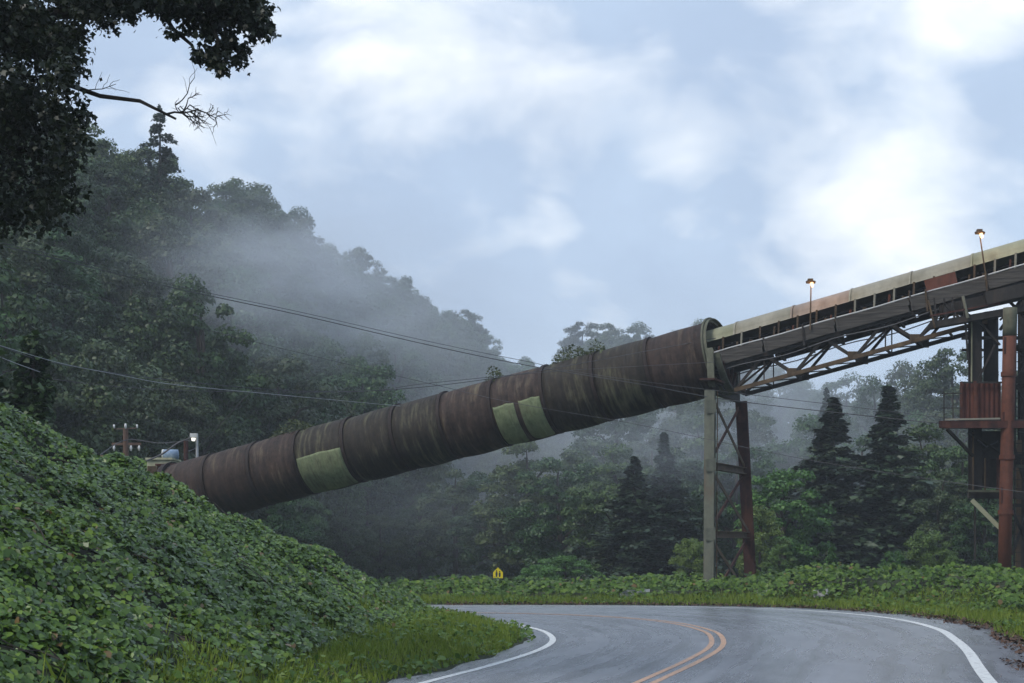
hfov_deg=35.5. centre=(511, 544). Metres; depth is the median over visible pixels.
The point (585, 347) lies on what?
broadleaf tree
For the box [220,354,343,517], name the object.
broadleaf tree
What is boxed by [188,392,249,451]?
power line
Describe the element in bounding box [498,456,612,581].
broadleaf tree
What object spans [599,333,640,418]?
broadleaf tree
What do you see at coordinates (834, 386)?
broadleaf tree
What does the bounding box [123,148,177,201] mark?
broadleaf tree
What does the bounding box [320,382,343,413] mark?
broadleaf tree
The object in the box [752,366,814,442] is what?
broadleaf tree
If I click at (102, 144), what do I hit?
broadleaf tree
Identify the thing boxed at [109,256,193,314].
broadleaf tree
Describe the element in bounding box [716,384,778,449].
broadleaf tree
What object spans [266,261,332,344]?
broadleaf tree
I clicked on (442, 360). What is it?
broadleaf tree
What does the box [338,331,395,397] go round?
broadleaf tree
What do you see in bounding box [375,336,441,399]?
broadleaf tree
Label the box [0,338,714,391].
power line
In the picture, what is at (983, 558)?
broadleaf tree
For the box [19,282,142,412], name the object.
broadleaf tree
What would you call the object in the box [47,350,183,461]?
broadleaf tree
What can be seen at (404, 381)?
broadleaf tree
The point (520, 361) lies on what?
broadleaf tree
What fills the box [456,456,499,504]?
broadleaf tree
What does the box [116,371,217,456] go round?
broadleaf tree
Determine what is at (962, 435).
broadleaf tree
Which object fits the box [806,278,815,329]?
lamp post
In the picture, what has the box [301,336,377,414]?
broadleaf tree
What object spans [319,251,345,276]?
broadleaf tree
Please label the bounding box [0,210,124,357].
broadleaf tree
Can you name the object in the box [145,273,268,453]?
broadleaf tree
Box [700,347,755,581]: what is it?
conveyor tower
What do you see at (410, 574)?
hills
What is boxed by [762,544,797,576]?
bush
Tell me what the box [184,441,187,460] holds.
post
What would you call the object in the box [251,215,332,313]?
broadleaf tree
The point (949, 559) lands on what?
bush
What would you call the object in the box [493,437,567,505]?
broadleaf tree
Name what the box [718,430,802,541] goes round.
broadleaf tree
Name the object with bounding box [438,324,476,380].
broadleaf tree
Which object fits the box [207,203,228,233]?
broadleaf tree
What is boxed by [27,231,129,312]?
broadleaf tree
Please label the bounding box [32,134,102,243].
broadleaf tree
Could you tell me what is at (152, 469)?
door
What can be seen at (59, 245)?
broadleaf tree
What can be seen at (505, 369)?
broadleaf tree
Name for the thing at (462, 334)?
broadleaf tree
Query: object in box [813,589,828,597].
guard rail
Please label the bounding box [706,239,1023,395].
conveyor gallery
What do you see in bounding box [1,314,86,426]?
broadleaf tree
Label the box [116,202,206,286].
broadleaf tree
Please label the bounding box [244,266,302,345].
broadleaf tree
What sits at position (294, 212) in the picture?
broadleaf tree
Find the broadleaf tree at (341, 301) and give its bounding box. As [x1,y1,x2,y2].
[301,253,348,338]
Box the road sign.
[493,568,502,577]
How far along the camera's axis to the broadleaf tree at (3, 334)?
78.48 m
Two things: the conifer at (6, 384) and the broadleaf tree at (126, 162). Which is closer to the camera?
the conifer at (6, 384)
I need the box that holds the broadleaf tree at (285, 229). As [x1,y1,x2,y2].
[278,214,317,302]
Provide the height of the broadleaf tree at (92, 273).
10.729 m
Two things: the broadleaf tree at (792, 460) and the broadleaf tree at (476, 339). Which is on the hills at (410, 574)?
the broadleaf tree at (476, 339)
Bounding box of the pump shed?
[145,458,180,473]
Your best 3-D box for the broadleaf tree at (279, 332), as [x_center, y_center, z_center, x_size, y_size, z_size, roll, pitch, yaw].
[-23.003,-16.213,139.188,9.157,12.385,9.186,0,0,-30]
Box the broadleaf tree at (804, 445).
[751,413,857,532]
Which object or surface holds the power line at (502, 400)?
attached to the head tower at (995, 459)
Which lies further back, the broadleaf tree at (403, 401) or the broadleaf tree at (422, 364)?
the broadleaf tree at (422, 364)
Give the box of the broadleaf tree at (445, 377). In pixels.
[431,370,460,390]
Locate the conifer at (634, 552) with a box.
[568,456,693,581]
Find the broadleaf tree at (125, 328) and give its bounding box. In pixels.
[83,296,217,447]
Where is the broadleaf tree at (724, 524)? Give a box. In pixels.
[679,446,795,577]
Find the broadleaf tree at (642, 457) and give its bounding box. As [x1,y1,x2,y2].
[599,434,718,540]
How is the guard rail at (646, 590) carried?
on the ground at (28, 478)
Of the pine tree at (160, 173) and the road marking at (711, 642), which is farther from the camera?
the pine tree at (160, 173)
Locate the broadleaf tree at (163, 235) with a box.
[118,210,235,370]
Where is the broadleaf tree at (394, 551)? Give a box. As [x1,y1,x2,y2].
[350,513,413,585]
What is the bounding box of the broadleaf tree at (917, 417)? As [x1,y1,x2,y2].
[898,410,947,447]
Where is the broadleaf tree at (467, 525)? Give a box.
[445,471,538,580]
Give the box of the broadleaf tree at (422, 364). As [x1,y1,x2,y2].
[403,359,448,398]
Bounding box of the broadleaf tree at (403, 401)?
[394,394,416,491]
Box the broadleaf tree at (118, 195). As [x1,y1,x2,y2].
[78,155,142,249]
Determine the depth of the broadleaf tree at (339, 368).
151.47 m
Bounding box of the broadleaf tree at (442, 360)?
[425,347,478,385]
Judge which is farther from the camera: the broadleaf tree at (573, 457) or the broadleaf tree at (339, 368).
the broadleaf tree at (339, 368)
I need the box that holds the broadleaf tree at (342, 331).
[318,308,376,387]
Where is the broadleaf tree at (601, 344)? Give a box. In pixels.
[587,336,619,351]
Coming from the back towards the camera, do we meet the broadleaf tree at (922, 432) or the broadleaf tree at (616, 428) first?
the broadleaf tree at (616, 428)
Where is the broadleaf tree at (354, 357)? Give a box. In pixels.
[332,330,386,386]
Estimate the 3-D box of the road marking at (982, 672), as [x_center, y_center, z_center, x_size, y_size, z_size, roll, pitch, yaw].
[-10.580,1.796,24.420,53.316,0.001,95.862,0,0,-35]
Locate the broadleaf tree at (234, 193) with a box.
[197,181,260,242]
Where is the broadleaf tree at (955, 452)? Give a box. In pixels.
[901,445,1015,563]
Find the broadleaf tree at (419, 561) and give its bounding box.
[390,493,451,580]
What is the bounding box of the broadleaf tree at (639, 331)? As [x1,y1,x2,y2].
[619,321,655,343]
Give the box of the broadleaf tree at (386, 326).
[362,298,416,349]
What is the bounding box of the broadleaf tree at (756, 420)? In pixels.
[653,396,775,490]
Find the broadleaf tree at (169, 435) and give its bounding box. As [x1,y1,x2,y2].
[135,423,202,461]
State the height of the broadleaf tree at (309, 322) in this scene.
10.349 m
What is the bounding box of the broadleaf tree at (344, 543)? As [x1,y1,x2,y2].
[315,498,378,571]
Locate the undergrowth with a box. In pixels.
[26,290,997,582]
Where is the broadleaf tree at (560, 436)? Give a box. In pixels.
[539,433,571,446]
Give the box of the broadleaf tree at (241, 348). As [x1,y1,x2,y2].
[206,320,292,398]
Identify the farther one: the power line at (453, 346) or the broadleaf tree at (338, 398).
the broadleaf tree at (338, 398)
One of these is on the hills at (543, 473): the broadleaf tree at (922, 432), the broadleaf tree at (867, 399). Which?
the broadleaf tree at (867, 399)
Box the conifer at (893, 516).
[819,384,959,575]
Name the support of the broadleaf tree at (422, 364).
on the hills at (410, 574)
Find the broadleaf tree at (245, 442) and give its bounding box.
[209,430,301,520]
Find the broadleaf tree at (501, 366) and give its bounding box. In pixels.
[469,344,508,375]
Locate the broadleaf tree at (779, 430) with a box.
[762,411,785,444]
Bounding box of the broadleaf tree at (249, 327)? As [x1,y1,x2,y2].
[225,311,263,348]
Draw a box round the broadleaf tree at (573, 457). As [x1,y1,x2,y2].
[537,436,643,576]
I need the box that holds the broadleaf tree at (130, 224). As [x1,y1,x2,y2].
[104,197,203,291]
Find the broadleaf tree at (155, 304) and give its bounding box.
[84,261,194,392]
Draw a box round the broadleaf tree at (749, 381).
[689,372,773,455]
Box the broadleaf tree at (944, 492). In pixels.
[900,469,981,564]
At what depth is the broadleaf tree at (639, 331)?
244.24 m
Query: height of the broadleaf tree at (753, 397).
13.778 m
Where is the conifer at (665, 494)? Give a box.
[639,432,725,577]
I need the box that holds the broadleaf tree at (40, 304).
[0,255,86,443]
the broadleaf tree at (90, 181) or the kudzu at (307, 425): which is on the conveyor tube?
the kudzu at (307, 425)
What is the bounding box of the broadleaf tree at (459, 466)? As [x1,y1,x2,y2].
[445,459,477,513]
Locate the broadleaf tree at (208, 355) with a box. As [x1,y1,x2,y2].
[142,319,232,399]
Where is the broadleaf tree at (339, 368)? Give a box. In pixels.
[328,365,385,401]
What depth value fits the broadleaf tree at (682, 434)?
161.17 m
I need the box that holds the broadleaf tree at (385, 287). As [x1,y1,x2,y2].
[357,274,395,324]
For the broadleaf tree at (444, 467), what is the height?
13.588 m
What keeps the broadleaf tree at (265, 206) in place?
on the hills at (410, 574)
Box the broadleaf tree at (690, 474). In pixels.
[623,446,728,573]
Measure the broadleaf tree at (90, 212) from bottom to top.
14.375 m
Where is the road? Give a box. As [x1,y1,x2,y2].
[388,605,1023,682]
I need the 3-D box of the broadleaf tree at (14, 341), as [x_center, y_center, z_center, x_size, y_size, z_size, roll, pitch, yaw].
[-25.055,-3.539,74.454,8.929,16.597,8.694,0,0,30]
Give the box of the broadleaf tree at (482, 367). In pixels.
[462,354,495,382]
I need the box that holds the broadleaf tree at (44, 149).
[20,136,66,212]
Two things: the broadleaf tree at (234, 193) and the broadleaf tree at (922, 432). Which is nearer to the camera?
the broadleaf tree at (922, 432)
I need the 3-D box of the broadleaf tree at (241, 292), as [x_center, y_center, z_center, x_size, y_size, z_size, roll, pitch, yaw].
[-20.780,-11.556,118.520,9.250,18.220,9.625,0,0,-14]
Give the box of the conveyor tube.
[157,317,732,514]
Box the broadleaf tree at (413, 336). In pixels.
[388,324,426,359]
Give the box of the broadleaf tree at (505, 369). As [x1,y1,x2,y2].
[488,362,512,374]
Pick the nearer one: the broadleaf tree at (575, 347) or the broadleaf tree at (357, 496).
the broadleaf tree at (357, 496)
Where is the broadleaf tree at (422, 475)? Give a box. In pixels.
[369,465,448,570]
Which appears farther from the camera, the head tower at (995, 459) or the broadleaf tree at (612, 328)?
the broadleaf tree at (612, 328)
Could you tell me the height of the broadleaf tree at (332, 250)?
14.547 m
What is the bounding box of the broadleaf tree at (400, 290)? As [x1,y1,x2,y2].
[374,276,417,326]
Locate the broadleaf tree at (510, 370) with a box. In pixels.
[506,360,536,373]
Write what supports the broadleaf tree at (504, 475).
on the ground at (28, 478)
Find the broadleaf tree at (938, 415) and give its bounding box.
[904,401,1017,461]
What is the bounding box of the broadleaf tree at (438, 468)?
[404,461,451,570]
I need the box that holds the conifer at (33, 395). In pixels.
[1,326,57,425]
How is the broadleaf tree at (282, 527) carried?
on the ground at (28, 478)
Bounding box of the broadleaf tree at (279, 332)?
[234,294,301,373]
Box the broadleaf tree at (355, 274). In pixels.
[331,260,381,319]
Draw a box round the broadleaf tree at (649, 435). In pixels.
[607,411,661,466]
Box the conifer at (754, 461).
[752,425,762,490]
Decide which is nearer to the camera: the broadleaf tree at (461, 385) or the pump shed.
the pump shed
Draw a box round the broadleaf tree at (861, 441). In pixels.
[795,433,915,562]
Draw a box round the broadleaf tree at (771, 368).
[750,364,795,435]
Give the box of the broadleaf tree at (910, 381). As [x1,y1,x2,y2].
[894,369,959,421]
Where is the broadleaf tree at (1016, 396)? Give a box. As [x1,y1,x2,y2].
[1001,371,1017,418]
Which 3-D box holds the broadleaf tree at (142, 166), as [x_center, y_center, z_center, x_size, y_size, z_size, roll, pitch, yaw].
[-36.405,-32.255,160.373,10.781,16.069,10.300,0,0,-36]
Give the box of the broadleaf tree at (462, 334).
[458,331,476,355]
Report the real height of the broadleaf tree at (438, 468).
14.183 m
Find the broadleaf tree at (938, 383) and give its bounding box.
[900,346,998,439]
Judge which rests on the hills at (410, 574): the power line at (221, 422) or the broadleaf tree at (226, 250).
the broadleaf tree at (226, 250)
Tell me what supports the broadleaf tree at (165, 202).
on the hills at (410, 574)
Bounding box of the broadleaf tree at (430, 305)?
[409,287,434,343]
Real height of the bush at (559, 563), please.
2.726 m
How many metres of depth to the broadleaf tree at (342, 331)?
170.63 m
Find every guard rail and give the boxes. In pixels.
[620,589,649,596]
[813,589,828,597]
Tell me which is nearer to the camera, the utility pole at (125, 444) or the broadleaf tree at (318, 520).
the utility pole at (125, 444)
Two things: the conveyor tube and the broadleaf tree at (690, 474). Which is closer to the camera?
the conveyor tube
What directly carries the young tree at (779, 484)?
on the ground at (28, 478)
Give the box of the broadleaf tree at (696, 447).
[654,414,756,578]
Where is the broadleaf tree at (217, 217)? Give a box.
[166,187,243,278]
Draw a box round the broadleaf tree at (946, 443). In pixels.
[896,415,963,535]
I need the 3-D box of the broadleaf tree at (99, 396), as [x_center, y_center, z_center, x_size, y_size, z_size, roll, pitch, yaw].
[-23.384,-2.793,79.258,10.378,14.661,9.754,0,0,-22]
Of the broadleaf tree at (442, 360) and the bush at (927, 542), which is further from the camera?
the broadleaf tree at (442, 360)
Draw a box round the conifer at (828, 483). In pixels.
[742,396,910,581]
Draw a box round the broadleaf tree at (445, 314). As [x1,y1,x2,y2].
[425,306,459,342]
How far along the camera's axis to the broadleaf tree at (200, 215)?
156.15 m
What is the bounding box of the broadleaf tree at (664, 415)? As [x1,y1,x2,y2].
[657,402,734,438]
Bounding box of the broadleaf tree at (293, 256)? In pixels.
[242,238,307,323]
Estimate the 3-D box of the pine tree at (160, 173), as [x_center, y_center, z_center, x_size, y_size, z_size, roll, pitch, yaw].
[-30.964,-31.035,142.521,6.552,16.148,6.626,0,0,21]
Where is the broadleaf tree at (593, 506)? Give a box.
[558,443,676,570]
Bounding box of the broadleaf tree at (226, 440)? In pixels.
[171,391,248,516]
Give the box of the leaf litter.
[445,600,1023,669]
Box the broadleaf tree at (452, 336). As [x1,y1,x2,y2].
[427,323,481,383]
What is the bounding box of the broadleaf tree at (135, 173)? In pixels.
[87,137,146,198]
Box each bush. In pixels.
[512,564,562,585]
[534,555,602,583]
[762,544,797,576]
[877,551,905,574]
[901,529,958,569]
[943,555,968,571]
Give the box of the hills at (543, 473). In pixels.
[467,432,979,578]
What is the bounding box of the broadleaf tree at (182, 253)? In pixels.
[129,216,233,322]
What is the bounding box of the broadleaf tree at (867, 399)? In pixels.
[843,398,881,425]
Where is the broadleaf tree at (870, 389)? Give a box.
[849,373,903,454]
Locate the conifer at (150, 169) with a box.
[138,153,155,201]
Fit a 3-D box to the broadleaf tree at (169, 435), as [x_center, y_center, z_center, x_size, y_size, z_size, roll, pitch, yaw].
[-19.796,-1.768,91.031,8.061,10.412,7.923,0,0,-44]
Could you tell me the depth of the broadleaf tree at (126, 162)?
144.95 m
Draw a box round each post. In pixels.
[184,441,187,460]
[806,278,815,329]
[975,229,985,279]
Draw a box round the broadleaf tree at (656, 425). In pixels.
[618,411,675,444]
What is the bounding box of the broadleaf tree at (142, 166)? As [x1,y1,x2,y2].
[132,146,202,212]
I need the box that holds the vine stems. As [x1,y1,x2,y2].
[0,417,352,678]
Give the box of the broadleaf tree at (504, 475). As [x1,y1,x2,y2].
[471,441,581,583]
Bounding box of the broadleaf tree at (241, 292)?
[203,266,293,390]
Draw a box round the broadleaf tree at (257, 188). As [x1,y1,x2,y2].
[196,176,273,230]
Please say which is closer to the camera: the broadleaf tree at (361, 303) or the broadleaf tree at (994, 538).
the broadleaf tree at (994, 538)
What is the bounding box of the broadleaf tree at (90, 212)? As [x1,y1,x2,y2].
[60,193,102,247]
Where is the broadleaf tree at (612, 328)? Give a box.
[589,323,624,344]
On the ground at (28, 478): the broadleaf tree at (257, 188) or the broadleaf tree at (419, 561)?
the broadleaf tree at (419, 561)
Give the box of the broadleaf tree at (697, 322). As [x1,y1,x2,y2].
[690,318,703,326]
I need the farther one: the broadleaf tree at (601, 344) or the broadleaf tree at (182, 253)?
the broadleaf tree at (601, 344)
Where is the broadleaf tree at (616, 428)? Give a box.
[569,408,663,476]
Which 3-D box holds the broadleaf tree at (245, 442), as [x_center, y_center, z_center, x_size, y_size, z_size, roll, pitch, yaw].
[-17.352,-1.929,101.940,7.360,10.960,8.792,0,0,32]
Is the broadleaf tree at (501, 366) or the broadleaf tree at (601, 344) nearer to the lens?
the broadleaf tree at (601, 344)
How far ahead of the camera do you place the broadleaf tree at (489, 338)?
297.33 m
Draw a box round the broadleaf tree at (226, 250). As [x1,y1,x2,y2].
[193,223,263,315]
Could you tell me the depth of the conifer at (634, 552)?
89.59 m
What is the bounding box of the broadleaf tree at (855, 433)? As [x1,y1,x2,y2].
[776,411,868,498]
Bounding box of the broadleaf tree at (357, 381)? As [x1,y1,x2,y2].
[329,354,405,521]
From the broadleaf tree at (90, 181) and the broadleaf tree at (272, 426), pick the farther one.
the broadleaf tree at (90, 181)
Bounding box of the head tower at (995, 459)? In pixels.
[927,283,1023,574]
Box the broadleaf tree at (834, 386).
[796,371,881,483]
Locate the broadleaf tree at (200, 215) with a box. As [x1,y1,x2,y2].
[162,173,237,252]
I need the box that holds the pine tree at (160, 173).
[130,104,196,224]
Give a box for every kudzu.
[0,402,430,682]
[100,454,146,470]
[268,339,605,438]
[376,559,1023,608]
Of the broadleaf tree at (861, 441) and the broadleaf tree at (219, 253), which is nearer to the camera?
the broadleaf tree at (861, 441)
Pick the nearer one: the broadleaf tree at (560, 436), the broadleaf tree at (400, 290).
the broadleaf tree at (560, 436)
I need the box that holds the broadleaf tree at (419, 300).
[389,275,432,343]
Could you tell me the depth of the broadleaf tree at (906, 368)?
164.39 m
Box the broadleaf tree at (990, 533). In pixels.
[980,417,1016,556]
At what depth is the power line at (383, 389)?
50.44 m
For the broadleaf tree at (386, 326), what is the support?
on the hills at (410, 574)
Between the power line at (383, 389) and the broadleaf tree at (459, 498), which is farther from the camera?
the broadleaf tree at (459, 498)
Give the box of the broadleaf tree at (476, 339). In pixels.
[455,321,498,382]
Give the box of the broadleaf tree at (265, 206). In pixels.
[220,192,308,294]
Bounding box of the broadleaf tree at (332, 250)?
[322,243,364,294]
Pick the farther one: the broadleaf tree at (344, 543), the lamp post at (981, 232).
the broadleaf tree at (344, 543)
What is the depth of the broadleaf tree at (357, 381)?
142.84 m
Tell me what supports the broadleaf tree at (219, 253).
on the hills at (410, 574)
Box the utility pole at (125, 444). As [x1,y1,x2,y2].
[112,423,140,455]
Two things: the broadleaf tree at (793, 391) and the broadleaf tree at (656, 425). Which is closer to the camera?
the broadleaf tree at (656, 425)
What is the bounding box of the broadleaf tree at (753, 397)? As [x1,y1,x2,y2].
[719,369,756,450]
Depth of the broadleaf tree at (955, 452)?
91.57 m
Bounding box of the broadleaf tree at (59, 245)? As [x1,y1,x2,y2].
[1,179,76,288]
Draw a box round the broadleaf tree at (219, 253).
[192,231,249,321]
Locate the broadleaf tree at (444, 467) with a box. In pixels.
[407,459,461,543]
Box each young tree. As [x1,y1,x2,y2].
[668,537,703,578]
[728,468,836,576]
[733,504,791,579]
[824,546,838,573]
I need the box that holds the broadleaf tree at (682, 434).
[656,400,723,445]
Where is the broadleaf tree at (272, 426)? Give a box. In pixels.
[205,390,290,440]
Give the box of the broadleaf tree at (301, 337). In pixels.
[271,319,337,383]
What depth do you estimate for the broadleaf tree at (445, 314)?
257.27 m
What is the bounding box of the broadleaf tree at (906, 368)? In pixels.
[869,360,941,426]
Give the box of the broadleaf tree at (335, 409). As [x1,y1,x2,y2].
[247,335,349,438]
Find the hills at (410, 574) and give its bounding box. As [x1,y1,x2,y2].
[337,548,463,581]
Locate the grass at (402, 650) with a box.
[22,584,1023,682]
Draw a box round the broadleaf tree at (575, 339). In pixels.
[556,321,601,358]
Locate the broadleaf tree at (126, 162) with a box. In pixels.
[90,149,168,229]
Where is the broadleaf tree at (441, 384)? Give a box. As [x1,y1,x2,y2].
[409,379,453,400]
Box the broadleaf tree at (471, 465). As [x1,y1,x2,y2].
[459,450,525,503]
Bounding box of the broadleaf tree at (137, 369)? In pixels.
[49,338,188,454]
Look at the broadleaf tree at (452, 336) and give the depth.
231.98 m
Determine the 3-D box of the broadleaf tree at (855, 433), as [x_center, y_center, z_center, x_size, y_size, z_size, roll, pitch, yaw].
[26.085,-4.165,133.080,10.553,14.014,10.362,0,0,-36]
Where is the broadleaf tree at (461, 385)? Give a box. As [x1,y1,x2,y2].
[452,381,466,388]
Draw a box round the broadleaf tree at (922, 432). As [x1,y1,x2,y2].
[863,422,978,547]
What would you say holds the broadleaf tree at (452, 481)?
on the hills at (410, 574)
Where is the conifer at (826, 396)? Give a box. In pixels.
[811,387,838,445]
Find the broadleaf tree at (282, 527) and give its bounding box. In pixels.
[245,498,317,544]
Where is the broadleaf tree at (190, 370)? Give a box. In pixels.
[149,331,256,447]
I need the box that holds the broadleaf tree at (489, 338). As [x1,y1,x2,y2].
[480,332,502,362]
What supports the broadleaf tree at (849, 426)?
on the hills at (543, 473)
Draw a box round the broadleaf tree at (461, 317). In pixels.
[456,314,480,342]
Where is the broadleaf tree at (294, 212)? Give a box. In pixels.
[279,205,329,258]
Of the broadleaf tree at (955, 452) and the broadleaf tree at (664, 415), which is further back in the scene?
the broadleaf tree at (664, 415)
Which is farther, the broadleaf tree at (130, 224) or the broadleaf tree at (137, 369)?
the broadleaf tree at (130, 224)
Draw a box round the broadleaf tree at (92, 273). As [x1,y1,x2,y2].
[13,246,117,335]
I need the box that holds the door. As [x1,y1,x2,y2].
[147,466,156,473]
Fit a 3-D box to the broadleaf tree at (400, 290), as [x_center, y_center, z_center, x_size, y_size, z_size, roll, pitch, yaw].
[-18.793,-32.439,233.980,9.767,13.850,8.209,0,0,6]
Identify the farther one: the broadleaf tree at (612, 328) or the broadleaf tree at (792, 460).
the broadleaf tree at (612, 328)
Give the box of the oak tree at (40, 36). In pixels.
[0,0,281,259]
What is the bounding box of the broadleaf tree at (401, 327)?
[346,290,424,364]
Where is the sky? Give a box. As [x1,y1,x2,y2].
[0,0,1023,438]
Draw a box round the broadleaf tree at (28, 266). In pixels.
[0,225,56,358]
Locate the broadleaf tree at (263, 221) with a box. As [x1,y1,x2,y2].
[239,190,282,238]
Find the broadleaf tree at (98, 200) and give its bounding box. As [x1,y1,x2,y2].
[26,154,121,286]
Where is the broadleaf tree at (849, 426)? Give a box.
[810,422,864,484]
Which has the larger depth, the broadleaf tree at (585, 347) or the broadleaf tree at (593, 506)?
the broadleaf tree at (585, 347)
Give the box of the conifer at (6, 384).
[0,349,10,403]
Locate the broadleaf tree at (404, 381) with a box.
[385,376,419,400]
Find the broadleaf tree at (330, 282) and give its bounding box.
[293,248,351,338]
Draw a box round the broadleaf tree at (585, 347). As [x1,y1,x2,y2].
[572,335,613,356]
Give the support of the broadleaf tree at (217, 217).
on the hills at (410, 574)
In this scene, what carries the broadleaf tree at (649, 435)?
on the hills at (543, 473)
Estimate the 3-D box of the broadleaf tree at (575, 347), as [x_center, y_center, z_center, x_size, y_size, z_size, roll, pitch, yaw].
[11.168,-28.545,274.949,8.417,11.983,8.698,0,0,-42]
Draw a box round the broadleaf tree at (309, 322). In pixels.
[278,301,321,347]
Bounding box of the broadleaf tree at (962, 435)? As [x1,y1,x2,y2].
[959,429,1017,441]
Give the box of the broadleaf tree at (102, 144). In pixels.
[50,123,126,228]
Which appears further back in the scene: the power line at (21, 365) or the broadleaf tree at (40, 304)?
the broadleaf tree at (40, 304)
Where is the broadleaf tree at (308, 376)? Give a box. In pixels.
[293,370,351,414]
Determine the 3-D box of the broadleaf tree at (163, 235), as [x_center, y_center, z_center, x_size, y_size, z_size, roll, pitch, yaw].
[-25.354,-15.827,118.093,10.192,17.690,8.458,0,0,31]
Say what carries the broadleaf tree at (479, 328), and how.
on the hills at (410, 574)
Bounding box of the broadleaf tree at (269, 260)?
[224,229,302,314]
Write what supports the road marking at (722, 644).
on the road
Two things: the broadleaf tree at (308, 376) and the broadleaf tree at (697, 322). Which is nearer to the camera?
the broadleaf tree at (308, 376)
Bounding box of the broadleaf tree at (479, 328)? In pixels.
[442,308,489,365]
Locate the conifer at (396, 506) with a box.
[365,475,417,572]
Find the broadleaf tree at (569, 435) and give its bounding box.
[563,352,605,440]
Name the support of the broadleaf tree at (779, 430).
on the hills at (543, 473)
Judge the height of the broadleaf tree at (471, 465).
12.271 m
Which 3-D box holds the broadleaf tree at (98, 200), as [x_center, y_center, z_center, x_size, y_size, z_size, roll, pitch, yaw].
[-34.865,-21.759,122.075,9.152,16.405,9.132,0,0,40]
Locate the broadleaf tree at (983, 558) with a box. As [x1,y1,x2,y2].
[943,478,1015,570]
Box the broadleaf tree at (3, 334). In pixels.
[0,313,15,396]
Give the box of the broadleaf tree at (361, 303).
[317,275,376,352]
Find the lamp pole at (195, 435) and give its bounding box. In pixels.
[190,433,198,456]
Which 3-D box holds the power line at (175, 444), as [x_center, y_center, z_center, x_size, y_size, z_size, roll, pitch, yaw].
[-13.372,-3.784,62.753,1.945,1.059,0.074,0,0,-9]
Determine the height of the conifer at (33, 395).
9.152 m
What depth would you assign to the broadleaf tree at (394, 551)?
119.42 m
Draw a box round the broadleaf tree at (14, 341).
[0,307,55,423]
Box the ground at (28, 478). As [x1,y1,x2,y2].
[0,422,1023,682]
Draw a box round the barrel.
[161,449,178,458]
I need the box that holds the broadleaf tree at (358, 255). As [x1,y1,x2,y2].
[341,246,391,313]
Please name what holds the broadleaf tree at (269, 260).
on the hills at (410, 574)
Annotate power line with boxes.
[0,268,1021,491]
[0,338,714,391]
[0,345,396,405]
[0,357,39,371]
[2,243,951,418]
[3,246,1023,432]
[4,362,710,391]
[100,439,191,454]
[146,437,193,461]
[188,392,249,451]
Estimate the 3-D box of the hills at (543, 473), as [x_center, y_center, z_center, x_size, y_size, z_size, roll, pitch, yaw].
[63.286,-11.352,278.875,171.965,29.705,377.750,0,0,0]
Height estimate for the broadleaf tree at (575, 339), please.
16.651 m
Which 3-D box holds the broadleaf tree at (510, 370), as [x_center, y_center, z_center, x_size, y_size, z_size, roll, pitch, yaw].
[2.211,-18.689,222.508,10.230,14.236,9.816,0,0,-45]
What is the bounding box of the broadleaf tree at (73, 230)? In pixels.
[35,207,89,284]
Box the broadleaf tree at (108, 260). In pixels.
[57,247,182,356]
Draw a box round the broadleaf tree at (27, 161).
[0,145,45,272]
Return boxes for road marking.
[419,623,555,682]
[465,612,725,682]
[516,613,713,682]
[655,606,997,682]
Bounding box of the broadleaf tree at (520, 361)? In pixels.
[513,356,531,373]
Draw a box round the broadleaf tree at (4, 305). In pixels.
[0,298,8,356]
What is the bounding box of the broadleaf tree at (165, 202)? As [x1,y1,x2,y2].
[103,192,210,254]
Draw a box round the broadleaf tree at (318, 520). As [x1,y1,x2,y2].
[275,498,332,557]
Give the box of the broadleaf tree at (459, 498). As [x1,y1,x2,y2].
[412,469,489,577]
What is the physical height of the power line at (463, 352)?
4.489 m
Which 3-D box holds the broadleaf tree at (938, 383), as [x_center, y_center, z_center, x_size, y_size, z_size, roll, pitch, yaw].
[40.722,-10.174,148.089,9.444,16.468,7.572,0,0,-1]
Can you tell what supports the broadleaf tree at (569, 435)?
on the hills at (543, 473)
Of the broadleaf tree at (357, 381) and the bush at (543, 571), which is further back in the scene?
the broadleaf tree at (357, 381)
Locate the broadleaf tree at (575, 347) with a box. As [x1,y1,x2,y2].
[551,345,583,361]
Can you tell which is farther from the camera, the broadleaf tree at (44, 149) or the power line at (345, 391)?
the broadleaf tree at (44, 149)
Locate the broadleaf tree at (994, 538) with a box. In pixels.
[946,430,1000,555]
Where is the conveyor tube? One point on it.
(443, 427)
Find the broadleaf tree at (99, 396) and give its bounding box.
[0,345,144,454]
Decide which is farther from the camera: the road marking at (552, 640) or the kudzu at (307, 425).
the kudzu at (307, 425)
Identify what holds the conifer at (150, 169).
on the hills at (410, 574)
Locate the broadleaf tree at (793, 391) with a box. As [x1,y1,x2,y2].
[777,380,821,438]
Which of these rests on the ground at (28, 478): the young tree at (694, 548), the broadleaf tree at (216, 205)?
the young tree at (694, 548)
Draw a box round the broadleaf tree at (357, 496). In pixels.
[306,480,372,555]
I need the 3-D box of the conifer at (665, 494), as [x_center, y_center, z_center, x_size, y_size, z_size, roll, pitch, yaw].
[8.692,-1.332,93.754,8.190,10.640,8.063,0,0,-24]
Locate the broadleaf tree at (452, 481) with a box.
[441,460,461,510]

